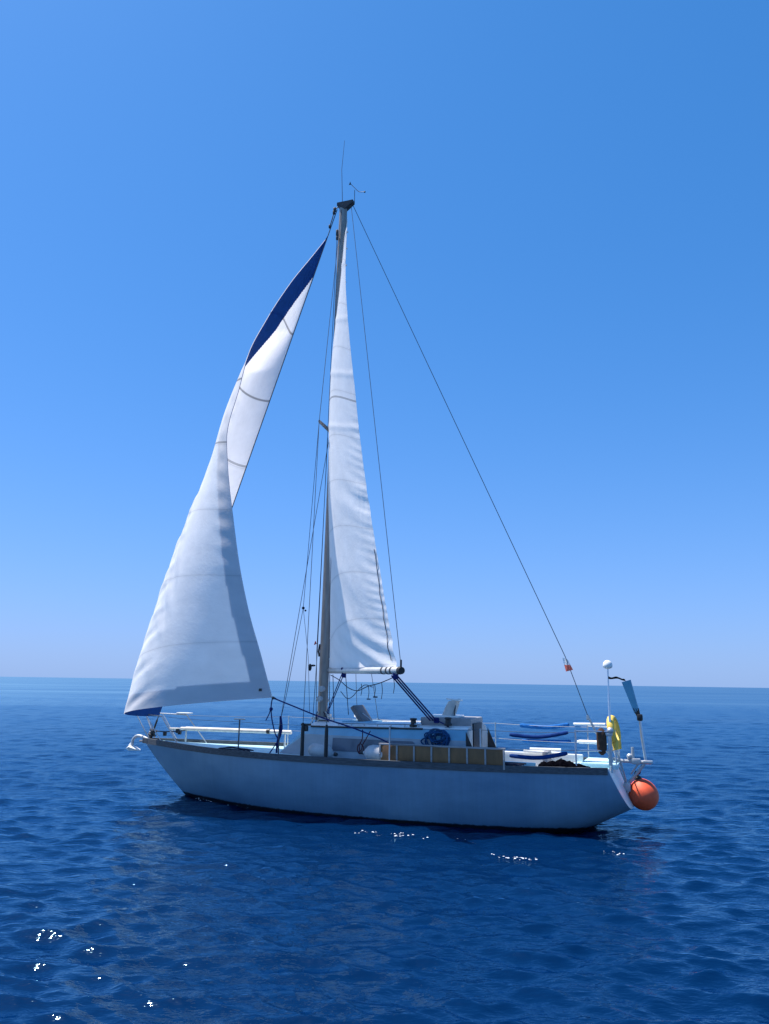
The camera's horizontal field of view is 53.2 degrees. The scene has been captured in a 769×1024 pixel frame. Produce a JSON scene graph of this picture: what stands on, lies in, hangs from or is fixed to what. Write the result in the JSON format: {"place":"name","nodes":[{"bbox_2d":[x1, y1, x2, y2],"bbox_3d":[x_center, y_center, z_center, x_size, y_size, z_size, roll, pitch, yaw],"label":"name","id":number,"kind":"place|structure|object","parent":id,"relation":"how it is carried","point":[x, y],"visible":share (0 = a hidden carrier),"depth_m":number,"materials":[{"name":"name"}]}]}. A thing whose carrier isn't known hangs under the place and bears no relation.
{"place":"outdoors","nodes":[
{"label":"outdoors","id":0,"kind":"place"},
{"bbox_2d":[0,677,768,1023],"bbox_3d":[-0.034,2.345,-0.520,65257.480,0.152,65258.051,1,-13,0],"label":"water","id":1,"kind":"structure","parent":0,"point":[138,887],"depth_m":9.34,"materials":[{"name":"blue liquid"}]},
{"bbox_2d":[124,140,652,833],"bbox_3d":[-0.565,-1.395,16.138,10.991,15.685,3.718,-4,-13,20],"label":"sailboat","id":2,"kind":"object","parent":1,"relation":"on","point":[200,644],"visible":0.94,"depth_m":14.68,"materials":[{"name":"fabric"}]},
{"bbox_2d":[126,743,139,750],"bbox_3d":[-5.578,5.196,17.053,0.400,0.211,0.200,-4,-13,20],"label":"anchor","id":3,"kind":"object","parent":2,"relation":"hanging from","point":[131,748],"visible":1,"depth_m":17.01,"materials":[{"name":"white paint"}]},
{"bbox_2d":[169,727,291,733],"bbox_3d":[-3.366,4.705,16.577,3.033,0.117,0.110,-4,-13,20],"label":"spinnaker pole","id":4,"kind":"object","parent":2,"relation":"attached to","point":[213,729],"visible":0.92,"depth_m":16.52,"materials":[{"name":"white metal"}]},
{"bbox_2d":[218,747,253,750],"bbox_3d":[-2.940,4.663,15.081,0.797,0.122,0.239,-4,-13,20],"label":"loose rope","id":5,"kind":"object","parent":2,"relation":"on","point":[241,749],"visible":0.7,"depth_m":15.02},
{"bbox_2d":[276,716,282,752],"bbox_3d":[-2.005,4.247,14.657,0.140,0.684,0.064,-4,-13,20],"label":"rope bundle","id":6,"kind":"object","parent":2,"relation":"attached to","point":[280,722],"visible":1,"depth_m":14.64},
{"bbox_2d":[308,743,337,756],"bbox_3d":[-1.135,4.450,14.263,0.598,0.284,0.271,-4,-13,20],"label":"fender","id":7,"kind":"object","parent":2,"relation":"on","point":[315,749],"visible":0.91,"depth_m":14.19,"materials":[{"name":"grey plastic"}]},
{"bbox_2d":[357,729,370,753],"bbox_3d":[-0.382,4.239,14.148,0.268,0.442,0.060,-4,-13,20],"label":"rope loop","id":8,"kind":"object","parent":2,"relation":"hanging from","point":[361,744],"visible":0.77,"depth_m":14.14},
{"bbox_2d":[360,745,381,759],"bbox_3d":[-0.197,4.364,13.870,0.560,0.304,0.316,-4,-13,20],"label":"fender","id":9,"kind":"object","parent":2,"relation":"on","point":[371,752],"visible":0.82,"depth_m":13.76,"materials":[{"name":"grey plastic"}]},
{"bbox_2d":[420,728,450,745],"bbox_3d":[0.912,4.091,13.813,0.561,0.389,0.138,-4,-13,20],"label":"rope coil","id":10,"kind":"object","parent":2,"relation":"hanging from","point":[444,734],"visible":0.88,"depth_m":13.79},
{"bbox_2d":[379,743,505,769],"bbox_3d":[0.972,4.240,13.334,2.272,0.352,0.070,-3,-13,19],"label":"wooden panel","id":11,"kind":"object","parent":2,"relation":"on","point":[456,754],"visible":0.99,"depth_m":13.31,"materials":[{"name":"brown wood"}]},
{"bbox_2d":[505,762,525,765],"bbox_3d":[2.174,4.311,13.075,0.466,0.086,0.270,-4,-13,20],"label":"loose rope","id":12,"kind":"object","parent":2,"relation":"on","point":[514,763],"visible":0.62,"depth_m":13.00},
{"bbox_2d":[509,752,567,759],"bbox_3d":[2.582,4.084,12.885,0.964,0.149,0.068,-2,-13,15],"label":"foam tube","id":13,"kind":"object","parent":2,"relation":"attached to","point":[541,757],"visible":1,"depth_m":12.85,"materials":[{"name":"blue plastic"}]},
{"bbox_2d":[509,731,567,738],"bbox_3d":[2.601,3.755,12.952,0.981,0.146,0.068,-3,-13,15],"label":"foam tube","id":14,"kind":"object","parent":2,"relation":"attached to","point":[550,735],"visible":1,"depth_m":12.92,"materials":[{"name":"blue plastic"}]},
{"bbox_2d":[523,749,559,753],"bbox_3d":[3.018,4.560,14.570,0.759,0.076,0.054,-4,-13,21],"label":"white bar","id":15,"kind":"object","parent":2,"relation":"on","point":[535,751],"visible":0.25,"depth_m":14.61,"materials":[{"name":"paint"}]},
{"bbox_2d":[520,723,568,729],"bbox_3d":[3.143,4.205,15.104,0.990,0.145,0.087,-6,-14,28],"label":"foam tube","id":16,"kind":"object","parent":2,"relation":"attached to","point":[544,727],"visible":1,"depth_m":15.07,"materials":[{"name":"blue plastic"}]},
{"bbox_2d":[530,748,560,750],"bbox_3d":[3.077,4.541,14.683,0.590,0.057,0.054,-4,-13,20],"label":"white bar","id":17,"kind":"object","parent":2,"relation":"on","point":[543,749],"visible":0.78,"depth_m":14.67,"materials":[{"name":"paint"}]},
{"bbox_2d":[522,739,570,742],"bbox_3d":[3.167,4.484,15.031,0.978,0.088,0.071,-6,-14,28],"label":"foam tube","id":18,"kind":"object","parent":2,"relation":"attached to","point":[540,741],"visible":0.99,"depth_m":15.02,"materials":[{"name":"blue plastic"}]},
{"bbox_2d":[538,758,588,766],"bbox_3d":[3.035,4.263,12.971,0.860,0.188,0.366,-4,-13,20],"label":"canvas bundle","id":19,"kind":"object","parent":2,"relation":"on","point":[561,762],"visible":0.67,"depth_m":12.90,"materials":[{"name":"black fabric"}]},
{"bbox_2d":[562,658,572,670],"bbox_3d":[3.360,2.800,14.091,0.187,0.254,0.060,-4,-13,20],"label":"flag","id":20,"kind":"object","parent":2,"relation":"attached to","point":[568,667],"visible":1,"depth_m":14.10,"materials":[{"name":"red fabric"}]},
{"bbox_2d":[577,740,596,743],"bbox_3d":[3.847,4.331,14.453,0.450,0.072,0.072,-7,-15,33],"label":"rolled bundle","id":21,"kind":"object","parent":2,"relation":"attached to","point":[587,741],"visible":0.79,"depth_m":14.44,"materials":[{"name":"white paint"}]},
{"bbox_2d":[596,728,606,754],"bbox_3d":[3.653,3.861,12.913,0.166,0.440,0.120,-4,-13,20],"label":"pouch","id":22,"kind":"object","parent":2,"relation":"hanging from","point":[601,738],"visible":1,"depth_m":12.87,"materials":[{"name":"brown fabric"}]},
{"bbox_2d":[607,715,621,749],"bbox_3d":[3.946,3.788,13.200,0.180,0.572,0.492,-6,-14,29],"label":"lifebuoy","id":23,"kind":"object","parent":2,"relation":"attached to","point":[616,736],"visible":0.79,"depth_m":13.12,"materials":[{"name":"yellow plastic"}]},
{"bbox_2d":[608,676,624,680],"bbox_3d":[3.995,2.864,13.192,0.296,0.080,0.066,-4,-13,20],"label":"pennant","id":24,"kind":"object","parent":2,"relation":"attached to","point":[615,677],"visible":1,"depth_m":13.19,"materials":[{"name":"black fabric"}]},
{"bbox_2d":[629,771,658,810],"bbox_3d":[4.524,4.818,13.420,0.504,0.755,0.504,-4,-13,20],"label":"ball fender","id":25,"kind":"object","parent":2,"relation":"hanging from","point":[643,794],"visible":0.97,"depth_m":13.23,"materials":[{"name":"orange plastic"}]},
{"bbox_2d":[195,798,623,859],"bbox_3d":[-0.582,5.333,13.071,8.938,0.006,1.413,-7,-15,33],"label":"foam","id":26,"kind":"object","parent":1,"relation":"on","point":[427,837],"visible":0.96,"depth_m":12.09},
{"bbox_2d":[0,0,768,687],"label":"sky","id":27,"kind":"structure","parent":0,"point":[564,205],"materials":[{"name":"blue"}]}
]}

